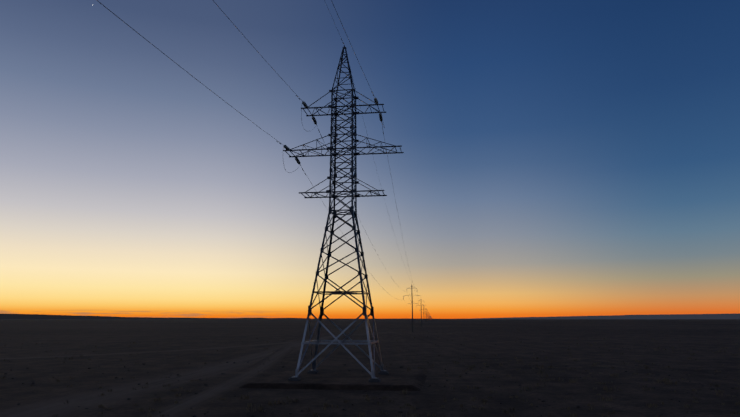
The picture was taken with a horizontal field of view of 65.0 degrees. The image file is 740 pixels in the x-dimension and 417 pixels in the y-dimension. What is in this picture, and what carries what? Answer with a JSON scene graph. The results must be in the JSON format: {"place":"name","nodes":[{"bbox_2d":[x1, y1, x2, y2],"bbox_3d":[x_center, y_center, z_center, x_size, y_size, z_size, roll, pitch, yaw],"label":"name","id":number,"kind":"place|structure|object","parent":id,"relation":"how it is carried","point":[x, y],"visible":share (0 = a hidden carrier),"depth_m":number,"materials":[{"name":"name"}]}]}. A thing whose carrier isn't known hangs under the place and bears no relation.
{"place":"outdoors","nodes":[
{"label":"outdoors","id":0,"kind":"place"},
{"bbox_2d":[0,341,306,359],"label":"dirt track","id":1,"kind":"structure","parent":0,"point":[12,358],"depth_m":98.68,"materials":[{"name":"soil"}]},
{"bbox_2d":[0,332,397,416],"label":"dirt road","id":2,"kind":"structure","parent":0,"point":[83,398],"depth_m":46.94,"materials":[{"name":"soil"}]},
{"bbox_2d":[0,314,409,318],"bbox_3d":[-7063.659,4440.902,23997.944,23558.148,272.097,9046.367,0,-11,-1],"label":"distant hill","id":3,"kind":"structure","parent":0,"point":[21,316],"depth_m":22910.87,"materials":[{"name":"grey"}]},
{"bbox_2d":[135,347,295,416],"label":"dirt track","id":4,"kind":"structure","parent":0,"point":[209,394],"depth_m":46.20,"materials":[{"name":"soil"}]},
{"bbox_2d":[0,319,739,416],"bbox_3d":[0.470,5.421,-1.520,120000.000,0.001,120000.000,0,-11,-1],"label":"ground","id":5,"kind":"structure","parent":0,"point":[57,337],"depth_m":78.03,"materials":[{"name":"soil"}]},
{"bbox_2d":[239,371,426,390],"bbox_3d":[-2.607,15.687,53.319,16.796,0.413,14.590,-1,-11,7],"label":"tower pad","id":6,"kind":"object","parent":5,"relation":"on","point":[390,381],"depth_m":49.66,"materials":[{"name":"grey concrete"}]},
{"bbox_2d":[283,45,403,381],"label":"transmission tower","id":7,"kind":"structure","parent":6,"relation":"on","point":[335,154],"depth_m":56.59,"materials":[{"name":"metal"}]},
{"bbox_2d":[97,0,421,308],"bbox_3d":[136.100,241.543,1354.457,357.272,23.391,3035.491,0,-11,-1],"label":"conductors","id":8,"kind":"object","parent":7,"relation":"attached to","point":[293,91],"visible":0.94,"depth_m":46.86,"materials":[{"name":"silver metal"}]},
{"bbox_2d":[279,39,383,174],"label":"insulator fittings","id":9,"kind":"object","parent":7,"relation":"attached to","point":[316,124],"visible":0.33,"depth_m":56.57,"materials":[{"name":"silver metal"}]},
{"bbox_2d":[284,98,382,163],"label":"tower insulators","id":10,"kind":"object","parent":7,"relation":"attached to","point":[287,148],"visible":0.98,"depth_m":59.14,"materials":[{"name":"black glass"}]},
{"bbox_2d":[403,285,416,331],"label":"line pole","id":11,"kind":"object","parent":5,"relation":"on","point":[412,308],"visible":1,"depth_m":250.40,"materials":[{"name":"grey concrete"}]},
{"bbox_2d":[0,0,739,318],"label":"sky","id":12,"kind":"structure","parent":0,"point":[559,157],"materials":[{"name":"blue"}]},
{"bbox_2d":[472,313,739,318],"bbox_3d":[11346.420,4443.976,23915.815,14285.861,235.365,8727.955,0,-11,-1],"label":"distant hill","id":13,"kind":"structure","parent":0,"point":[699,316],"depth_m":23107.56,"materials":[{"name":"grey"}]}
]}

